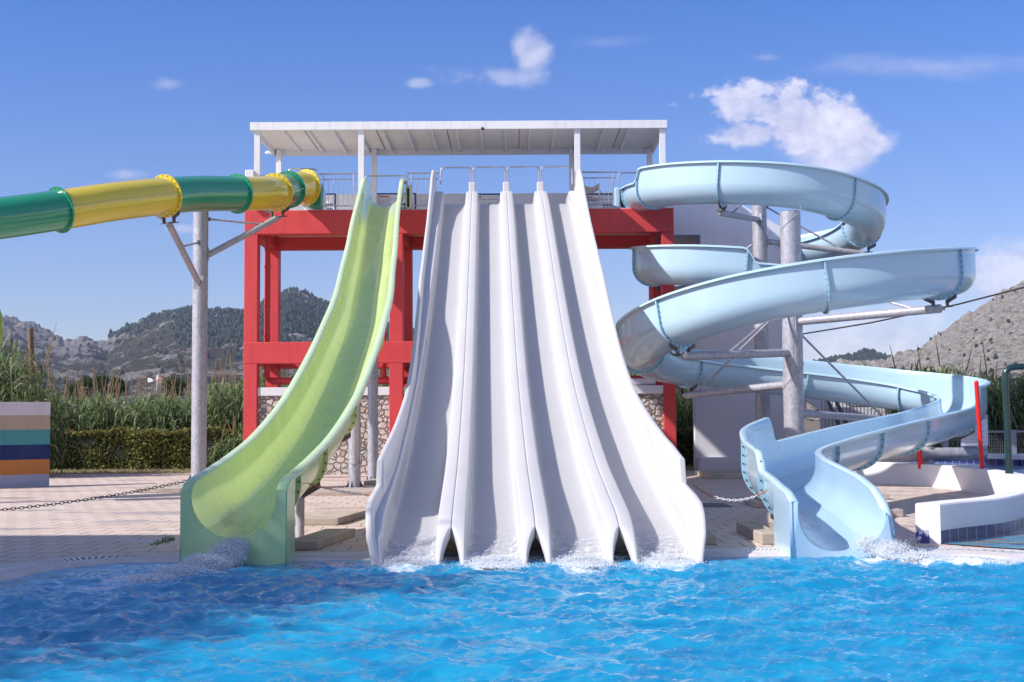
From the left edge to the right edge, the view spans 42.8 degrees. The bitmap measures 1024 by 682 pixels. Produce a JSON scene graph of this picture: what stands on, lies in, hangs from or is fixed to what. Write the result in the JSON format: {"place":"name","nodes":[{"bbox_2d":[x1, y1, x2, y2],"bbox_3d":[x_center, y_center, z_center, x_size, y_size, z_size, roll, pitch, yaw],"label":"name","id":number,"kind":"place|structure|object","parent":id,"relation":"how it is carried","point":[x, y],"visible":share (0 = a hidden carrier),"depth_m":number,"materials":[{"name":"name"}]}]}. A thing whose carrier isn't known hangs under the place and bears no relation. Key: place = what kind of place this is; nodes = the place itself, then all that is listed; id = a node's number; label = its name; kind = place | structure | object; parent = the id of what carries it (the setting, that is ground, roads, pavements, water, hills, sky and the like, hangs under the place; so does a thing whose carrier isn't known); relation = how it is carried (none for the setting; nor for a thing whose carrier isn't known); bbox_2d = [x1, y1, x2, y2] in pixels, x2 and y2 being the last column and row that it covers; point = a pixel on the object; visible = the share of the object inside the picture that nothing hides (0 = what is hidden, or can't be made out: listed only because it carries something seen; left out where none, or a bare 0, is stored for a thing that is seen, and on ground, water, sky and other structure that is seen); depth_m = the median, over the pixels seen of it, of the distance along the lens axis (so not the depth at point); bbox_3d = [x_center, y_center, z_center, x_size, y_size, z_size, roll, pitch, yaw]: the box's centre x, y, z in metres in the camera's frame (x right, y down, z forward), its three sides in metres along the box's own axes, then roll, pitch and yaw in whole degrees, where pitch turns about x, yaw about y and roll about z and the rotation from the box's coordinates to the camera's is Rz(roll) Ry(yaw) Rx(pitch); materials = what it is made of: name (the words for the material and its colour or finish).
{"place":"outdoors","nodes":[
{"label":"outdoors","id":0,"kind":"place"},
{"bbox_2d":[0,310,3,344],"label":"lime slide","id":1,"kind":"object","parent":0,"point":[1,326],"visible":1,"depth_m":26.06,"materials":[{"name":"plastic"}]},
{"bbox_2d":[0,402,50,487],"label":"striped wall","id":2,"kind":"structure","parent":0,"point":[24,444],"depth_m":32.43,"materials":[{"name":"multicoloured paint"}]},
{"bbox_2d":[130,322,243,340],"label":"cable","id":3,"kind":"object","parent":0,"point":[187,333],"visible":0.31,"depth_m":106.16,"materials":[{"name":"black plastic"}]},
{"bbox_2d":[0,289,680,418],"bbox_3d":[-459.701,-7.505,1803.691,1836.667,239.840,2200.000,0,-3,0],"label":"mountain","id":4,"kind":"structure","parent":0,"point":[139,359],"depth_m":1708.88,"materials":[{"name":"green plant"}]},
{"bbox_2d":[0,308,296,385],"bbox_3d":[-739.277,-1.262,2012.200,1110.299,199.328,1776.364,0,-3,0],"label":"scattered pines","id":5,"kind":"object","parent":4,"relation":"on","point":[161,371],"visible":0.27,"depth_m":1509.15,"materials":[{"name":"green plant"}]},
{"bbox_2d":[108,287,634,374],"bbox_3d":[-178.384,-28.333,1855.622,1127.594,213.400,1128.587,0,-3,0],"label":"pine forest","id":6,"kind":"object","parent":4,"relation":"on","point":[300,322],"visible":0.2,"depth_m":1861.12,"materials":[{"name":"green plant"}]},
{"bbox_2d":[49,465,695,473],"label":"lawn","id":7,"kind":"structure","parent":0,"point":[169,471],"depth_m":41.08,"materials":[{"name":"green plant"}]},
{"bbox_2d":[28,329,34,400],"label":"wooden pole","id":8,"kind":"object","parent":7,"relation":"on","point":[30,340],"visible":0.23,"depth_m":40.99,"materials":[{"name":"brown wood"}]},
{"bbox_2d":[207,410,242,465],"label":"tall grass","id":9,"kind":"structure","parent":7,"relation":"on","point":[216,456],"depth_m":43.23,"materials":[{"name":"green plant"}]},
{"bbox_2d":[290,193,621,209],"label":"parapet wall","id":10,"kind":"structure","parent":0,"point":[518,198],"depth_m":42.60,"materials":[{"name":"white paint"}]},
{"bbox_2d":[326,193,335,209],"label":"notice board","id":11,"kind":"object","parent":10,"relation":"attached to","point":[330,201],"visible":0.12,"depth_m":42.57,"materials":[{"name":"white paint"}]},
{"bbox_2d":[377,193,415,208],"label":"notice board","id":12,"kind":"object","parent":10,"relation":"attached to","point":[385,199],"visible":0.29,"depth_m":42.57,"materials":[{"name":"white paint"}]},
{"bbox_2d":[478,193,499,203],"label":"notice board","id":13,"kind":"object","parent":10,"relation":"attached to","point":[489,198],"visible":0.09,"depth_m":42.57,"materials":[{"name":"white paint"}]},
{"bbox_2d":[586,193,612,207],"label":"notice board","id":14,"kind":"object","parent":10,"relation":"attached to","point":[604,198],"visible":0.14,"depth_m":42.57,"materials":[{"name":"white paint"}]},
{"bbox_2d":[97,421,819,469],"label":"dry field","id":15,"kind":"structure","parent":0,"point":[810,426],"depth_m":207.35,"materials":[{"name":"beige soil"}]},
{"bbox_2d":[63,382,78,401],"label":"tree","id":16,"kind":"object","parent":15,"relation":"on","point":[71,389],"visible":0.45,"depth_m":189.46,"materials":[{"name":"green plant"}]},
{"bbox_2d":[76,375,92,400],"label":"tree","id":17,"kind":"object","parent":15,"relation":"on","point":[86,378],"visible":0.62,"depth_m":179.52,"materials":[{"name":"green plant"}]},
{"bbox_2d":[91,374,111,397],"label":"tree","id":18,"kind":"object","parent":15,"relation":"on","point":[99,381],"visible":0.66,"depth_m":174.38,"materials":[{"name":"green plant"}]},
{"bbox_2d":[108,376,128,400],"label":"tree","id":19,"kind":"object","parent":15,"relation":"on","point":[122,385],"visible":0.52,"depth_m":184.57,"materials":[{"name":"green plant"}]},
{"bbox_2d":[50,425,242,469],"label":"hedge","id":20,"kind":"object","parent":15,"relation":"on","point":[118,447],"visible":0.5,"depth_m":43.68,"materials":[{"name":"green plant"}]},
{"bbox_2d":[148,377,161,401],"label":"windpump","id":21,"kind":"object","parent":15,"relation":"on","point":[150,380],"visible":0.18,"depth_m":150.25,"materials":[{"name":"white paint"}]},
{"bbox_2d":[162,373,186,402],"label":"tree","id":22,"kind":"object","parent":15,"relation":"on","point":[177,384],"visible":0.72,"depth_m":169.28,"materials":[{"name":"green plant"}]},
{"bbox_2d":[2,353,388,433],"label":"reed bed","id":23,"kind":"object","parent":15,"relation":"on","point":[160,413],"visible":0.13,"depth_m":45.93,"materials":[{"name":"green plant"}]},
{"bbox_2d":[630,372,692,435],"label":"reed bed","id":24,"kind":"object","parent":15,"relation":"on","point":[684,409],"visible":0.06,"depth_m":46.47,"materials":[{"name":"green plant"}]},
{"bbox_2d":[676,427,693,465],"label":"hedge","id":25,"kind":"object","parent":15,"relation":"on","point":[684,445],"visible":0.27,"depth_m":43.67,"materials":[{"name":"green plant"}]},
{"bbox_2d":[850,337,1023,453],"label":"reed bed","id":26,"kind":"object","parent":15,"relation":"on","point":[994,413],"visible":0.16,"depth_m":38.25,"materials":[{"name":"green plant"}]},
{"bbox_2d":[0,556,1023,681],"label":"pool water","id":27,"kind":"structure","parent":0,"point":[813,619],"depth_m":10.76,"materials":[{"name":"blue liquid"}]},
{"bbox_2d":[101,531,255,582],"bbox_3d":[-3.550,2.363,14.322,1.121,0.441,2.187,-2,-4,28],"label":"splash","id":28,"kind":"object","parent":27,"relation":"on","point":[231,552],"visible":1,"depth_m":14.45,"materials":[{"name":"liquid"}]},
{"bbox_2d":[358,553,444,571],"bbox_3d":[-1.164,2.510,14.876,1.276,0.181,0.840,0,-3,0],"label":"splash","id":29,"kind":"object","parent":27,"relation":"on","point":[418,562],"visible":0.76,"depth_m":14.96,"materials":[{"name":"liquid"}]},
{"bbox_2d":[452,554,563,569],"bbox_3d":[-0.248,2.508,14.865,1.666,0.175,0.847,0,-3,0],"label":"splash","id":30,"kind":"object","parent":27,"relation":"on","point":[491,562],"visible":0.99,"depth_m":14.88,"materials":[{"name":"liquid"}]},
{"bbox_2d":[533,551,636,569],"bbox_3d":[0.786,2.503,14.875,1.313,0.173,0.847,0,-3,-13],"label":"splash","id":31,"kind":"object","parent":27,"relation":"on","point":[586,561],"visible":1,"depth_m":14.89,"materials":[{"name":"liquid"}]},
{"bbox_2d":[625,553,737,567],"bbox_3d":[1.836,2.500,14.905,1.412,0.169,0.807,0,-3,0],"label":"splash","id":32,"kind":"object","parent":27,"relation":"on","point":[658,560],"visible":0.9,"depth_m":14.93,"materials":[{"name":"liquid"}]},
{"bbox_2d":[844,527,1023,564],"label":"splash","id":33,"kind":"object","parent":27,"relation":"on","point":[893,549],"visible":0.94,"depth_m":15.11,"materials":[{"name":"liquid"}]},
{"bbox_2d":[0,471,1023,567],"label":"pool deck","id":34,"kind":"structure","parent":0,"point":[128,524],"depth_m":22.04,"materials":[{"name":"tile"}]},
{"bbox_2d":[0,322,91,475],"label":"reed clump","id":35,"kind":"object","parent":34,"relation":"on","point":[18,390],"visible":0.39,"depth_m":38.29,"materials":[{"name":"green plant"}]},
{"bbox_2d":[135,481,184,492],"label":"concrete slab","id":36,"kind":"structure","parent":34,"relation":"on","point":[173,488],"depth_m":29.52,"materials":[{"name":"beige concrete"}]},
{"bbox_2d":[151,534,174,545],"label":"weeds","id":37,"kind":"object","parent":34,"relation":"on","point":[164,540],"visible":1,"depth_m":17.60,"materials":[{"name":"green plant"}]},
{"bbox_2d":[156,206,289,478],"bbox_3d":[-8.143,-0.072,34.899,2.065,7.625,4.705,-2,-4,26],"label":"support post","id":38,"kind":"object","parent":34,"relation":"on","point":[198,266],"visible":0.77,"depth_m":35.39,"materials":[{"name":"metal"}]},
{"bbox_2d":[0,169,326,238],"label":"tube slide","id":39,"kind":"object","parent":38,"relation":"on","point":[59,209],"visible":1,"depth_m":31.82,"materials":[{"name":"plastic"}]},
{"bbox_2d":[289,168,317,174],"bbox_3d":[-6.224,-4.897,38.856,0.907,0.504,0.048,0,-3,0],"label":"grab bar","id":40,"kind":"object","parent":39,"relation":"attached to","point":[304,168],"visible":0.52,"depth_m":38.85,"materials":[{"name":"silver metal"}]},
{"bbox_2d":[257,387,388,474],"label":"stone wall","id":41,"kind":"structure","parent":34,"relation":"on","point":[269,398],"depth_m":38.53,"materials":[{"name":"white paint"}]},
{"bbox_2d":[295,528,354,549],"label":"concrete slab","id":42,"kind":"structure","parent":34,"relation":"on","point":[320,539],"depth_m":17.08,"materials":[{"name":"grey concrete"}]},
{"bbox_2d":[295,510,365,524],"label":"concrete slab","id":43,"kind":"structure","parent":34,"relation":"on","point":[329,517],"depth_m":20.77,"materials":[{"name":"beige concrete"}]},
{"bbox_2d":[310,488,373,494],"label":"concrete slab","id":44,"kind":"structure","parent":34,"relation":"on","point":[325,491],"depth_m":28.14,"materials":[{"name":"beige concrete"}]},
{"bbox_2d":[344,402,364,487],"bbox_3d":[-3.510,0.970,28.572,0.490,4.750,6.065,0,-3,-5],"label":"support post","id":45,"kind":"object","parent":34,"relation":"on","point":[354,464],"visible":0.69,"depth_m":31.10,"materials":[{"name":"metal"}]},
{"bbox_2d":[364,479,375,484],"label":"concrete slab","id":46,"kind":"structure","parent":34,"relation":"on","point":[370,482],"depth_m":32.62,"materials":[{"name":"grey concrete"}]},
{"bbox_2d":[366,356,377,479],"bbox_3d":[-3.631,0.619,34.105,0.418,6.100,0.418,0,-3,0],"label":"support post","id":47,"kind":"object","parent":34,"relation":"on","point":[372,423],"visible":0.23,"depth_m":33.91,"materials":[{"name":"metal"}]},
{"bbox_2d":[243,208,676,448],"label":"slide tower","id":48,"kind":"structure","parent":34,"relation":"on","point":[272,354],"depth_m":38.77,"materials":[{"name":"red metal"}]},
{"bbox_2d":[180,179,410,564],"bbox_3d":[-3.273,-1.038,27.328,1.715,8.813,23.799,0,-3,-1],"label":"body slide","id":49,"kind":"object","parent":48,"relation":"attached to","point":[265,473],"visible":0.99,"depth_m":20.30,"materials":[{"name":"plastic"}]},
{"bbox_2d":[0,480,186,510],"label":"chain","id":50,"kind":"object","parent":49,"relation":"hanging from","point":[122,493],"visible":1,"depth_m":16.65,"materials":[{"name":"metal"}]},
{"bbox_2d":[309,484,369,495],"bbox_3d":[-2.300,1.985,17.515,1.012,0.207,0.036,0,-3,0],"label":"chain","id":51,"kind":"object","parent":49,"relation":"hanging from","point":[339,490],"visible":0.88,"depth_m":17.51,"materials":[{"name":"grey metal"}]},
{"bbox_2d":[364,175,407,185],"bbox_3d":[-3.728,-4.754,38.696,1.302,0.334,0.048,0,-3,0],"label":"grab bar","id":52,"kind":"object","parent":49,"relation":"attached to","point":[388,176],"visible":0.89,"depth_m":38.68,"materials":[{"name":"silver metal"}]},
{"bbox_2d":[318,173,357,209],"bbox_3d":[-5.174,-4.459,38.950,1.185,1.114,0.048,0,-3,0],"label":"guard rail","id":53,"kind":"object","parent":48,"relation":"on","point":[333,205],"visible":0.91,"depth_m":38.94,"materials":[{"name":"silver metal"}]},
{"bbox_2d":[407,172,439,208],"bbox_3d":[-2.635,-4.473,38.950,0.990,1.114,0.048,0,-3,0],"label":"guard rail","id":54,"kind":"object","parent":48,"relation":"on","point":[411,179],"visible":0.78,"depth_m":38.96,"materials":[{"name":"silver metal"}]},
{"bbox_2d":[250,120,666,207],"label":"canopy","id":55,"kind":"object","parent":48,"relation":"on","point":[574,139],"visible":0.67,"depth_m":40.68,"materials":[{"name":"white metal"}]},
{"bbox_2d":[245,170,253,176],"bbox_3d":[-7.711,-4.909,38.782,0.377,0.309,0.250,0,-3,0],"label":"speaker box","id":56,"kind":"object","parent":55,"relation":"attached to","point":[249,173],"visible":0.52,"depth_m":38.66,"materials":[{"name":"white paint"}]},
{"bbox_2d":[584,183,600,207],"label":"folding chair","id":57,"kind":"object","parent":48,"relation":"on","point":[597,187],"visible":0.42,"depth_m":40.22,"materials":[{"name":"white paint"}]},
{"bbox_2d":[582,171,617,207],"bbox_3d":[2.526,-4.503,38.950,1.263,1.114,0.048,0,-3,0],"label":"guard rail","id":58,"kind":"object","parent":48,"relation":"on","point":[612,172],"visible":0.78,"depth_m":38.96,"materials":[{"name":"silver metal"}]},
{"bbox_2d":[403,385,663,432],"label":"stone wall","id":59,"kind":"structure","parent":34,"relation":"on","point":[651,397],"depth_m":38.56,"materials":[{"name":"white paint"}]},
{"bbox_2d":[365,169,705,566],"bbox_3d":[-0.019,-1.091,27.272,4.634,9.086,24.082,0,-3,0],"label":"multi lane slide","id":60,"kind":"object","parent":34,"relation":"on","point":[524,418],"visible":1,"depth_m":22.23,"materials":[{"name":"white plastic"}]},
{"bbox_2d":[538,168,542,181],"bbox_3d":[0.832,-4.877,38.702,0.150,0.480,0.060,0,-3,0],"label":"post pair","id":61,"kind":"object","parent":60,"relation":"on","point":[541,170],"visible":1,"depth_m":38.68,"materials":[{"name":"silver metal"}]},
{"bbox_2d":[506,166,539,181],"bbox_3d":[0.330,-4.913,38.704,1.007,0.547,0.048,0,-3,0],"label":"grab bar","id":62,"kind":"object","parent":61,"relation":"attached to","point":[522,167],"visible":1,"depth_m":38.70,"materials":[{"name":"silver metal"}]},
{"bbox_2d":[540,166,572,183],"bbox_3d":[1.317,-4.917,38.704,0.969,0.556,0.048,0,-3,0],"label":"grab bar","id":63,"kind":"object","parent":61,"relation":"attached to","point":[570,167],"visible":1,"depth_m":38.69,"materials":[{"name":"silver metal"}]},
{"bbox_3d":[-1.173,-4.865,38.702,0.150,0.480,0.060,0,-3,0],"label":"post pair","id":64,"kind":"object","parent":60,"relation":"on","visible":0},
{"bbox_2d":[440,167,471,183],"bbox_3d":[-1.658,-4.904,38.704,0.956,0.528,0.048,0,-3,0],"label":"grab bar","id":65,"kind":"object","parent":64,"relation":"attached to","point":[453,167],"visible":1,"depth_m":38.70,"materials":[{"name":"silver metal"}]},
{"bbox_2d":[472,166,505,181],"bbox_3d":[-0.677,-4.908,38.704,1.007,0.538,0.048,0,-3,0],"label":"grab bar","id":66,"kind":"object","parent":64,"relation":"attached to","point":[489,167],"visible":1,"depth_m":38.70,"materials":[{"name":"silver metal"}]},
{"bbox_2d":[706,529,716,543],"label":"concrete slab","id":67,"kind":"structure","parent":34,"relation":"on","point":[711,537],"depth_m":16.85,"materials":[{"name":"grey concrete"}]},
{"bbox_2d":[696,470,742,478],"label":"concrete slab","id":68,"kind":"structure","parent":34,"relation":"on","point":[722,474],"depth_m":34.80,"materials":[{"name":"grey concrete"}]},
{"bbox_2d":[736,522,773,544],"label":"concrete slab","id":69,"kind":"structure","parent":34,"relation":"on","point":[759,533],"depth_m":17.42,"materials":[{"name":"beige concrete"}]},
{"bbox_2d":[657,200,875,419],"bbox_3d":[7.558,-0.350,37.816,6.420,8.341,5.238,0,-3,0],"label":"support post","id":70,"kind":"object","parent":34,"relation":"on","point":[761,242],"visible":0.45,"depth_m":38.34,"materials":[{"name":"metal"}]},
{"bbox_2d":[666,204,897,469],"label":"stair building","id":71,"kind":"structure","parent":34,"relation":"on","point":[720,422],"depth_m":40.57,"materials":[{"name":"white paint"}]},
{"bbox_2d":[669,205,956,437],"bbox_3d":[7.219,0.069,32.659,7.317,6.906,6.408,0,-3,0],"label":"support post","id":72,"kind":"object","parent":34,"relation":"on","point":[790,353],"visible":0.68,"depth_m":32.22,"materials":[{"name":"metal"}]},
{"bbox_2d":[614,160,990,557],"bbox_3d":[7.258,-1.013,28.936,9.390,8.838,26.390,0,-3,0],"label":"spiral slide","id":73,"kind":"object","parent":72,"relation":"on","point":[820,497],"visible":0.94,"depth_m":29.32,"materials":[{"name":"plastic"}]},
{"bbox_2d":[618,172,636,184],"bbox_3d":[3.542,-4.838,38.849,0.804,0.386,0.048,0,-3,0],"label":"grab bar","id":74,"kind":"object","parent":73,"relation":"attached to","point":[624,173],"visible":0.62,"depth_m":38.84,"materials":[{"name":"silver metal"}]},
{"bbox_2d":[691,483,767,501],"bbox_3d":[2.845,1.986,17.112,1.031,0.233,0.036,-2,-4,23],"label":"chain","id":75,"kind":"object","parent":73,"relation":"hanging from","point":[706,493],"visible":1,"depth_m":17.11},
{"bbox_2d":[826,401,847,424],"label":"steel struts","id":76,"kind":"object","parent":34,"relation":"on","point":[830,406],"depth_m":38.20,"materials":[{"name":"grey metal"}]},
{"bbox_2d":[821,400,892,427],"bbox_3d":[10.357,2.675,38.706,2.508,2.025,0.060,0,-3,0],"label":"stair railing","id":77,"kind":"object","parent":34,"relation":"on","point":[846,411],"depth_m":38.73,"materials":[{"name":"metal"}]},
{"bbox_2d":[881,492,888,499],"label":"concrete slab","id":78,"kind":"structure","parent":34,"relation":"on","point":[886,496],"depth_m":25.61,"materials":[{"name":"beige concrete"}]},
{"bbox_2d":[889,506,903,516],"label":"concrete slab","id":79,"kind":"structure","parent":34,"relation":"on","point":[896,512],"depth_m":21.23,"materials":[{"name":"beige concrete"}]},
{"bbox_2d":[877,447,987,463],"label":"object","id":80,"kind":"object","parent":34,"relation":"on","point":[930,455],"visible":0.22,"depth_m":31.01,"materials":[{"name":"metal"}]},
{"bbox_2d":[854,462,1023,543],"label":"curved bench wall","id":81,"kind":"structure","parent":34,"relation":"on","point":[999,510],"depth_m":18.39,"materials":[{"name":"white paint"}]},
{"bbox_2d":[917,449,922,468],"bbox_3d":[9.542,2.538,30.612,0.174,0.916,0.124,0,-3,0],"label":"red post","id":82,"kind":"object","parent":81,"relation":"on","point":[919,458],"visible":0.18,"depth_m":30.55,"materials":[{"name":"metal"}]},
{"bbox_2d":[974,380,984,468],"bbox_3d":[9.944,1.833,27.796,0.249,1.989,0.092,2,-4,-40],"label":"red post","id":83,"kind":"object","parent":81,"relation":"on","point":[979,424],"visible":0.87,"depth_m":27.76,"materials":[{"name":"metal"}]},
{"bbox_2d":[1002,363,1023,473],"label":"water pipe","id":84,"kind":"object","parent":81,"relation":"on","point":[1006,412],"visible":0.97,"depth_m":25.43,"materials":[{"name":"green metal"}]},
{"bbox_2d":[928,426,1023,453],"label":"fence","id":85,"kind":"object","parent":34,"relation":"on","point":[946,444],"visible":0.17,"depth_m":37.07,"materials":[{"name":"metal"}]},
{"bbox_2d":[934,453,1023,464],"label":"pool wall","id":86,"kind":"structure","parent":34,"relation":"on","point":[996,458],"depth_m":31.63,"materials":[{"name":"white paint"}]},
{"bbox_2d":[961,415,988,448],"bbox_3d":[11.655,2.348,32.947,0.690,0.978,0.097,0,-3,0],"label":"rules sign","id":87,"kind":"object","parent":86,"relation":"on","point":[971,440],"visible":0.28,"depth_m":32.90,"materials":[{"name":"white paint"}]},
{"bbox_2d":[0,550,1023,581],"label":"pool edge","id":88,"kind":"object","parent":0,"point":[17,572],"visible":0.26,"depth_m":15.59,"materials":[{"name":"tile"}]},
{"bbox_2d":[0,548,1023,571],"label":"gutter grating","id":89,"kind":"object","parent":88,"relation":"on","point":[5,568],"visible":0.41,"depth_m":15.96,"materials":[{"name":"white paint"}]},
{"bbox_2d":[0,0,1023,359],"label":"sky","id":90,"kind":"structure","parent":0,"point":[922,101],"materials":[{"name":"blue"}]},
{"bbox_2d":[702,503,731,506],"bbox_3d":[3.662,3.050,24.293,0.702,0.009,1.000,0,-3,0],"label":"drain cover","id":91,"kind":"object","parent":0,"point":[715,505],"visible":0.64,"depth_m":24.10,"materials":[{"name":"metal"}]},
{"bbox_2d":[744,498,765,507],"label":"concrete slab","id":92,"kind":"structure","parent":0,"point":[753,502],"depth_m":23.75,"materials":[{"name":"grey concrete"}]},
{"bbox_2d":[804,400,806,418],"bbox_3d":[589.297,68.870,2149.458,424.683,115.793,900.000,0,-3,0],"label":"hill","id":93,"kind":"structure","parent":0,"point":[805,406],"depth_m":1779.59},
{"bbox_2d":[813,348,890,362],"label":"woods","id":94,"kind":"object","parent":93,"relation":"on","point":[863,354],"visible":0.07,"depth_m":2218.35,"materials":[{"name":"green plant"}]},
{"bbox_2d":[803,286,1023,334],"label":"cable","id":95,"kind":"object","parent":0,"point":[903,316],"visible":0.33,"depth_m":66.47,"materials":[{"name":"black plastic"}]},
{"bbox_2d":[806,280,1023,420],"bbox_3d":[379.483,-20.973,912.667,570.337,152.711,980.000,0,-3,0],"label":"rocky hill","id":96,"kind":"structure","parent":0,"point":[1006,347],"depth_m":778.49,"materials":[{"name":"grey stone"}]},
{"bbox_2d":[917,287,1017,374],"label":"hill shrubs","id":97,"kind":"object","parent":96,"relation":"on","point":[995,356],"visible":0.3,"depth_m":753.28,"materials":[{"name":"green plant"}]},
{"bbox_2d":[898,461,1023,473],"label":"raised pool water","id":98,"kind":"structure","parent":0,"point":[1018,468],"depth_m":30.92,"materials":[{"name":"blue liquid"}]},
{"bbox_2d":[945,529,1023,548],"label":"shallow pool water","id":99,"kind":"structure","parent":0,"point":[1015,539],"depth_m":16.92,"materials":[{"name":"blue liquid"}]}
]}

